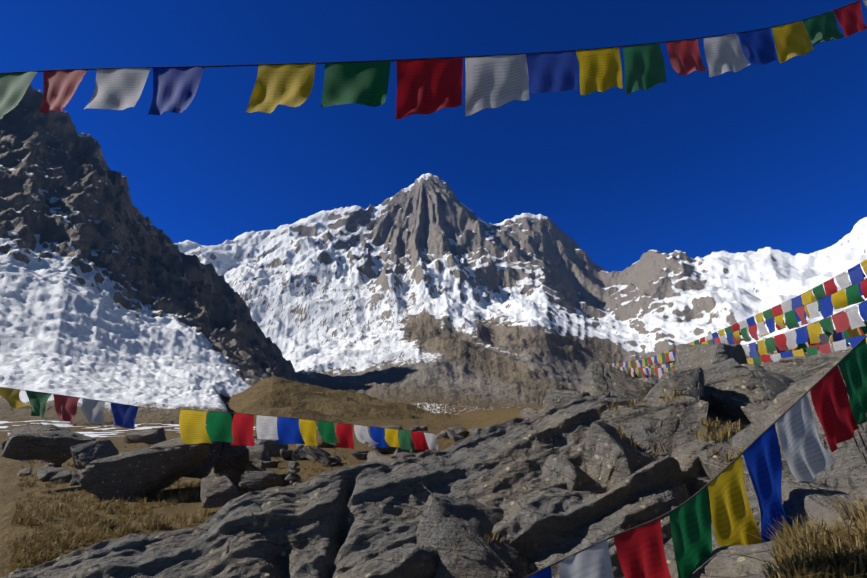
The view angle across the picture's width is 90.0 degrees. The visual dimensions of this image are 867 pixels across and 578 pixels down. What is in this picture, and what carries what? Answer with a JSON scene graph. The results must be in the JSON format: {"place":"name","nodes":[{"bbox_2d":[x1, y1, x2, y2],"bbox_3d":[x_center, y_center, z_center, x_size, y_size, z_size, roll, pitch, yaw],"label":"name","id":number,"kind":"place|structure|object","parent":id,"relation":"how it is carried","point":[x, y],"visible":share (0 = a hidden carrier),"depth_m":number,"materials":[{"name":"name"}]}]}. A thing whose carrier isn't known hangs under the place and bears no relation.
{"place":"outdoors","nodes":[
{"label":"outdoors","id":0,"kind":"place"},
{"bbox_2d":[0,84,866,577],"bbox_3d":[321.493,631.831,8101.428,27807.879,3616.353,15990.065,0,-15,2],"label":"mountain","id":1,"kind":"structure","parent":0,"point":[434,304],"depth_m":1232.43,"materials":[{"name":"white snow"}]},
{"bbox_2d":[0,440,6,449],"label":"stone","id":2,"kind":"object","parent":1,"relation":"on","point":[2,446],"visible":0.21,"depth_m":21.54,"materials":[{"name":"grey stone"}]},
{"bbox_2d":[17,468,31,475],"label":"stone","id":3,"kind":"object","parent":1,"relation":"on","point":[27,470],"visible":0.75,"depth_m":10.36,"materials":[{"name":"grey stone"}]},
{"bbox_2d":[1,422,95,463],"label":"boulder","id":4,"kind":"object","parent":1,"relation":"on","point":[50,443],"visible":0.94,"depth_m":8.31,"materials":[{"name":"grey stone"}]},
{"bbox_2d":[33,467,67,480],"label":"stone","id":5,"kind":"object","parent":1,"relation":"on","point":[46,473],"visible":0.54,"depth_m":9.41,"materials":[{"name":"grey stone"}]},
{"bbox_2d":[44,463,61,467],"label":"stone","id":6,"kind":"object","parent":1,"relation":"on","point":[54,465],"visible":0.33,"depth_m":12.51,"materials":[{"name":"grey stone"}]},
{"bbox_2d":[50,470,77,482],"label":"stone","id":7,"kind":"object","parent":1,"relation":"on","point":[64,476],"visible":0.81,"depth_m":9.09,"materials":[{"name":"grey stone"}]},
{"bbox_2d":[70,474,80,485],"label":"stone","id":8,"kind":"object","parent":1,"relation":"on","point":[75,480],"visible":0.42,"depth_m":8.79,"materials":[{"name":"grey stone"}]},
{"bbox_2d":[0,387,151,428],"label":"prayer flags","id":9,"kind":"object","parent":1,"relation":"on","point":[124,415],"visible":1,"depth_m":5.66,"materials":[{"name":"multicoloured fabric"}]},
{"bbox_2d":[70,439,118,469],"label":"boulder","id":10,"kind":"object","parent":1,"relation":"on","point":[84,455],"visible":0.81,"depth_m":8.24,"materials":[{"name":"grey stone"}]},
{"bbox_2d":[124,430,153,443],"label":"stone","id":11,"kind":"object","parent":1,"relation":"on","point":[133,437],"visible":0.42,"depth_m":24.58,"materials":[{"name":"grey stone"}]},
{"bbox_2d":[79,437,213,500],"bbox_3d":[-4.802,3.121,7.670,1.954,0.954,1.658,-1,-10,-19],"label":"boulder","id":12,"kind":"object","parent":1,"relation":"on","point":[151,468],"visible":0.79,"depth_m":6.93,"materials":[{"name":"grey stone"}]},
{"bbox_2d":[140,427,166,443],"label":"stone","id":13,"kind":"object","parent":1,"relation":"on","point":[156,436],"visible":0.67,"depth_m":22.58,"materials":[{"name":"grey stone"}]},
{"bbox_2d":[182,441,222,484],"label":"boulder","id":14,"kind":"object","parent":1,"relation":"on","point":[203,470],"visible":0.35,"depth_m":8.19,"materials":[{"name":"grey stone"}]},
{"bbox_2d":[200,476,239,507],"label":"boulder","id":15,"kind":"object","parent":1,"relation":"on","point":[220,491],"visible":0.85,"depth_m":6.32,"materials":[{"name":"grey stone"}]},
{"bbox_2d":[207,468,240,481],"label":"stone","id":16,"kind":"object","parent":1,"relation":"on","point":[233,475],"visible":0.25,"depth_m":8.67,"materials":[{"name":"grey stone"}]},
{"bbox_2d":[213,442,248,474],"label":"boulder","id":17,"kind":"object","parent":1,"relation":"on","point":[235,457],"visible":0.42,"depth_m":8.64,"materials":[{"name":"grey stone"}]},
{"bbox_2d":[247,461,259,470],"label":"stone","id":18,"kind":"object","parent":1,"relation":"on","point":[251,466],"visible":0.15,"depth_m":9.88,"materials":[{"name":"grey stone"}]},
{"bbox_2d":[253,459,264,465],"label":"stone","id":19,"kind":"object","parent":1,"relation":"on","point":[255,461],"visible":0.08,"depth_m":11.20,"materials":[{"name":"grey stone"}]},
{"bbox_2d":[247,444,270,461],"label":"stone","id":20,"kind":"object","parent":1,"relation":"on","point":[258,452],"visible":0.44,"depth_m":12.24,"materials":[{"name":"grey stone"}]},
{"bbox_2d":[255,462,265,470],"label":"stone","id":21,"kind":"object","parent":1,"relation":"on","point":[260,466],"visible":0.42,"depth_m":10.27,"materials":[{"name":"grey stone"}]},
{"bbox_2d":[239,470,283,490],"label":"boulder","id":22,"kind":"object","parent":1,"relation":"on","point":[261,480],"visible":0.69,"depth_m":7.12,"materials":[{"name":"grey stone"}]},
{"bbox_2d":[246,440,287,455],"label":"stone","id":23,"kind":"object","parent":1,"relation":"on","point":[273,448],"visible":0.35,"depth_m":13.83,"materials":[{"name":"grey stone"}]},
{"bbox_2d":[264,460,278,467],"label":"stone","id":24,"kind":"object","parent":1,"relation":"on","point":[271,464],"visible":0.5,"depth_m":11.14,"materials":[{"name":"grey stone"}]},
{"bbox_2d":[280,449,292,459],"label":"stone","id":25,"kind":"object","parent":1,"relation":"on","point":[285,453],"visible":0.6,"depth_m":13.06,"materials":[{"name":"grey stone"}]},
{"bbox_2d":[281,474,301,485],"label":"stone","id":26,"kind":"object","parent":1,"relation":"on","point":[283,476],"visible":0.17,"depth_m":8.72,"materials":[{"name":"grey stone"}]},
{"bbox_2d":[284,449,302,486],"bbox_3d":[-2.275,3.043,7.025,0.307,0.844,0.317,12,-19,-38],"label":"cairn","id":27,"kind":"object","parent":1,"relation":"on","point":[292,476],"visible":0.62,"depth_m":7.01,"materials":[{"name":"grey stone"}]},
{"bbox_2d":[288,448,307,459],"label":"stone","id":28,"kind":"object","parent":1,"relation":"on","point":[302,453],"visible":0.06,"depth_m":13.24,"materials":[{"name":"grey stone"}]},
{"bbox_2d":[296,444,303,448],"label":"stone","id":29,"kind":"object","parent":1,"relation":"on","point":[299,446],"visible":0.35,"depth_m":17.28,"materials":[{"name":"grey stone"}]},
{"bbox_2d":[176,408,446,450],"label":"prayer flags","id":30,"kind":"object","parent":1,"relation":"on","point":[196,426],"visible":1,"depth_m":6.22,"materials":[{"name":"multicoloured fabric"}]},
{"bbox_2d":[302,446,331,466],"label":"stone","id":31,"kind":"object","parent":1,"relation":"on","point":[320,455],"visible":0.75,"depth_m":11.84,"materials":[{"name":"grey stone"}]},
{"bbox_2d":[305,452,330,461],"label":"stone","id":32,"kind":"object","parent":1,"relation":"on","point":[309,457],"visible":0.31,"depth_m":13.00,"materials":[{"name":"grey stone"}]},
{"bbox_2d":[316,441,336,447],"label":"stone","id":33,"kind":"object","parent":1,"relation":"on","point":[326,445],"visible":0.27,"depth_m":18.87,"materials":[{"name":"grey stone"}]},
{"bbox_2d":[318,455,341,462],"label":"stone","id":34,"kind":"object","parent":1,"relation":"on","point":[335,459],"visible":0.71,"depth_m":12.26,"materials":[{"name":"grey stone"}]},
{"bbox_2d":[2,394,719,577],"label":"slab rock","id":35,"kind":"object","parent":1,"relation":"on","point":[362,520],"visible":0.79,"depth_m":3.21,"materials":[{"name":"grey stone"}]},
{"bbox_2d":[416,483,530,577],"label":"rock","id":36,"kind":"object","parent":35,"relation":"on","point":[446,522],"visible":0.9,"depth_m":2.81,"materials":[{"name":"grey stone"}]},
{"bbox_2d":[520,407,540,417],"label":"rock","id":37,"kind":"object","parent":35,"relation":"on","point":[526,412],"visible":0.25,"depth_m":5.21,"materials":[{"name":"grey stone"}]},
{"bbox_2d":[543,389,588,407],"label":"rock","id":38,"kind":"object","parent":35,"relation":"on","point":[554,397],"visible":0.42,"depth_m":5.30,"materials":[{"name":"grey stone"}]},
{"bbox_2d":[542,454,592,490],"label":"rock","id":39,"kind":"object","parent":35,"relation":"attached to","point":[557,469],"visible":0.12,"depth_m":3.52,"materials":[{"name":"grey stone"}]},
{"bbox_2d":[580,361,654,401],"bbox_3d":[2.285,1.387,5.443,0.861,0.600,1.012,20,-20,39],"label":"rock","id":40,"kind":"object","parent":35,"relation":"on","point":[599,377],"visible":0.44,"depth_m":5.15,"materials":[{"name":"grey stone"}]},
{"bbox_2d":[598,395,707,460],"bbox_3d":[1.982,1.774,4.021,0.891,1.528,1.518,12,-19,-37],"label":"rock","id":41,"kind":"object","parent":35,"relation":"on","point":[672,423],"visible":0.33,"depth_m":3.84,"materials":[{"name":"grey stone"}]},
{"bbox_2d":[523,336,866,577],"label":"prayer flags","id":42,"kind":"object","parent":35,"relation":"attached to","point":[640,548],"visible":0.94,"depth_m":2.06,"materials":[{"name":"multicoloured fabric"}]},
{"bbox_2d":[351,450,378,459],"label":"stone","id":43,"kind":"object","parent":1,"relation":"on","point":[361,455],"visible":0.56,"depth_m":13.27,"materials":[{"name":"grey stone"}]},
{"bbox_2d":[366,450,383,460],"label":"stone","id":44,"kind":"object","parent":1,"relation":"on","point":[375,452],"visible":0.44,"depth_m":12.97,"materials":[{"name":"grey stone"}]},
{"bbox_2d":[366,455,390,461],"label":"stone","id":45,"kind":"object","parent":1,"relation":"on","point":[371,458],"visible":0.12,"depth_m":11.36,"materials":[{"name":"grey stone"}]},
{"bbox_2d":[373,445,399,453],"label":"stone","id":46,"kind":"object","parent":1,"relation":"on","point":[388,450],"visible":0.31,"depth_m":15.76,"materials":[{"name":"grey stone"}]},
{"bbox_2d":[382,425,402,436],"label":"stone","id":47,"kind":"object","parent":1,"relation":"on","point":[394,427],"visible":0.23,"depth_m":27.57,"materials":[{"name":"grey stone"}]},
{"bbox_2d":[391,452,409,458],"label":"boulder","id":48,"kind":"object","parent":1,"relation":"on","point":[397,455],"visible":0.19,"depth_m":9.62,"materials":[{"name":"grey stone"}]},
{"bbox_2d":[394,447,409,453],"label":"stone","id":49,"kind":"object","parent":1,"relation":"on","point":[399,450],"visible":0.21,"depth_m":12.93,"materials":[{"name":"grey stone"}]},
{"bbox_2d":[410,426,420,430],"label":"stone","id":50,"kind":"object","parent":1,"relation":"on","point":[414,428],"visible":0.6,"depth_m":33.73,"materials":[{"name":"grey stone"}]},
{"bbox_2d":[409,449,423,452],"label":"stone","id":51,"kind":"object","parent":1,"relation":"on","point":[416,450],"depth_m":16.06,"materials":[{"name":"grey stone"}]},
{"bbox_2d":[420,425,427,430],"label":"stone","id":52,"kind":"object","parent":1,"relation":"on","point":[423,428],"visible":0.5,"depth_m":33.97,"materials":[{"name":"grey stone"}]},
{"bbox_2d":[0,0,866,119],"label":"prayer flags","id":53,"kind":"object","parent":1,"relation":"on","point":[428,85],"visible":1,"depth_m":1.98,"materials":[{"name":"multicoloured fabric"}]},
{"bbox_2d":[2,386,866,577],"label":"grass tufts","id":54,"kind":"object","parent":1,"relation":"on","point":[822,551],"visible":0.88,"depth_m":3.86,"materials":[{"name":"brown plant"}]},
{"bbox_2d":[436,428,453,438],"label":"stone","id":55,"kind":"object","parent":1,"relation":"on","point":[442,435],"visible":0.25,"depth_m":24.70,"materials":[{"name":"grey stone"}]},
{"bbox_2d":[445,429,464,441],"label":"stone","id":56,"kind":"object","parent":1,"relation":"on","point":[454,437],"visible":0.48,"depth_m":20.51,"materials":[{"name":"grey stone"}]},
{"bbox_2d":[448,427,465,432],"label":"stone","id":57,"kind":"object","parent":1,"relation":"on","point":[456,429],"visible":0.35,"depth_m":28.94,"materials":[{"name":"grey stone"}]},
{"bbox_2d":[456,431,468,437],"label":"stone","id":58,"kind":"object","parent":1,"relation":"on","point":[464,434],"visible":0.6,"depth_m":23.49,"materials":[{"name":"grey stone"}]},
{"bbox_2d":[469,428,482,434],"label":"stone","id":59,"kind":"object","parent":1,"relation":"on","point":[472,431],"visible":0.33,"depth_m":22.88,"materials":[{"name":"grey stone"}]},
{"bbox_2d":[583,420,655,487],"bbox_3d":[1.620,2.097,3.629,0.983,1.817,0.986,5,-18,24],"label":"dark rock","id":60,"kind":"object","parent":1,"relation":"on","point":[612,459],"visible":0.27,"depth_m":3.58,"materials":[{"name":"grey stone"}]},
{"bbox_2d":[552,529,718,577],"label":"rock base","id":61,"kind":"object","parent":1,"relation":"on","point":[670,555],"depth_m":2.80,"materials":[{"name":"grey stone"}]},
{"bbox_2d":[746,491,760,535],"bbox_3d":[2.627,1.582,2.887,1.264,0.804,1.146,-21,-42,12],"label":"rock pile","id":62,"kind":"object","parent":61,"relation":"on","point":[752,501],"visible":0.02,"depth_m":2.85,"materials":[{"name":"grey stone"}]},
{"bbox_2d":[754,470,866,538],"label":"rock","id":63,"kind":"object","parent":61,"relation":"on","point":[812,498],"visible":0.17,"depth_m":2.07,"materials":[{"name":"grey stone"}]},
{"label":"base rock","id":64,"kind":"object","parent":1,"relation":"on","visible":0},
{"bbox_2d":[642,364,704,401],"bbox_3d":[2.474,1.447,4.348,0.881,1.337,0.606,13,-20,-40],"label":"standing rock","id":65,"kind":"object","parent":64,"relation":"on","point":[688,381],"visible":0.23,"depth_m":4.24,"materials":[{"name":"grey stone"}]},
{"bbox_2d":[674,343,747,369],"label":"rock","id":66,"kind":"object","parent":64,"relation":"on","point":[702,355],"visible":0.23,"depth_m":5.72,"materials":[{"name":"grey stone"}]},
{"bbox_2d":[707,409,734,426],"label":"rock","id":67,"kind":"object","parent":64,"relation":"on","point":[713,416],"depth_m":4.39,"materials":[{"name":"grey stone"}]},
{"bbox_2d":[710,392,766,429],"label":"rock","id":68,"kind":"object","parent":64,"relation":"on","point":[734,406],"visible":0.25,"depth_m":4.24,"materials":[{"name":"grey stone"}]},
{"bbox_2d":[729,424,757,451],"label":"rock","id":69,"kind":"object","parent":64,"relation":"on","point":[745,438],"visible":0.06,"depth_m":3.37,"materials":[{"name":"grey stone"}]},
{"bbox_2d":[696,423,750,491],"bbox_3d":[2.571,1.489,3.145,1.344,0.705,0.977,7,-1,32],"label":"rock","id":70,"kind":"object","parent":69,"relation":"on","point":[712,467],"visible":0.15,"depth_m":3.39,"materials":[{"name":"grey stone"}]},
{"bbox_2d":[750,367,866,500],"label":"rock","id":71,"kind":"object","parent":69,"relation":"on","point":[846,472],"visible":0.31,"depth_m":2.51,"materials":[{"name":"grey stone"}]},
{"bbox_2d":[702,358,794,411],"bbox_3d":[3.313,1.316,4.540,2.982,1.262,1.679,21,-42,-34],"label":"rock","id":72,"kind":"object","parent":64,"relation":"on","point":[756,385],"visible":0.21,"depth_m":4.44,"materials":[{"name":"grey stone"}]},
{"bbox_2d":[758,348,852,381],"bbox_3d":[4.984,1.306,5.298,1.545,0.982,1.531,5,-16,-18],"label":"rock","id":73,"kind":"object","parent":64,"relation":"on","point":[796,368],"visible":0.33,"depth_m":5.05,"materials":[{"name":"grey stone"}]},
{"bbox_2d":[0,0,866,271],"label":"sky","id":74,"kind":"structure","parent":0,"point":[773,154],"materials":[{"name":"blue"}]},
{"bbox_3d":[8.679,5.639,21.457,0.101,4.450,0.070,0,-15,2],"label":"flag mast","id":75,"kind":"object","parent":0,"visible":0},
{"bbox_2d":[606,279,866,368],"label":"prayer flags","id":76,"kind":"object","parent":75,"relation":"attached to","point":[842,298],"visible":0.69,"depth_m":8.85},
{"bbox_2d":[607,334,866,378],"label":"prayer flags","id":77,"kind":"object","parent":75,"relation":"attached to","point":[837,345],"visible":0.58,"depth_m":7.65},
{"bbox_2d":[614,259,866,369],"bbox_3d":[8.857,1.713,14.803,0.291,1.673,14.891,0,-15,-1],"label":"prayer flags","id":78,"kind":"object","parent":75,"relation":"attached to","point":[855,276],"visible":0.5,"depth_m":10.60},
{"bbox_2d":[625,320,866,377],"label":"prayer flags","id":79,"kind":"object","parent":75,"relation":"attached to","point":[825,338],"visible":0.1,"depth_m":8.71},
{"bbox_2d":[626,300,866,378],"bbox_3d":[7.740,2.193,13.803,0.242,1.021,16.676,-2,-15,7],"label":"prayer flags","id":80,"kind":"object","parent":75,"relation":"attached to","point":[842,322],"visible":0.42,"depth_m":8.11},
{"bbox_2d":[631,327,863,375],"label":"prayer flags","id":81,"kind":"object","parent":75,"relation":"attached to","point":[845,335],"visible":0.08,"depth_m":10.10},
{"bbox_2d":[648,278,866,367],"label":"prayer flags","id":82,"kind":"object","parent":75,"relation":"attached to","point":[806,313],"visible":0.06,"depth_m":12.00},
{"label":"base rock","id":83,"kind":"object","parent":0,"visible":0},
{"bbox_2d":[688,540,779,577],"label":"rock","id":84,"kind":"object","parent":83,"relation":"on","point":[734,561],"visible":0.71,"depth_m":1.76,"materials":[{"name":"grey stone"}]},
{"bbox_2d":[749,460,791,493],"bbox_3d":[2.814,1.680,2.840,1.163,1.090,1.280,-9,-17,30],"label":"rock pile","id":85,"kind":"object","parent":83,"relation":"on","point":[785,467],"depth_m":2.85,"materials":[{"name":"grey stone"}]}
]}

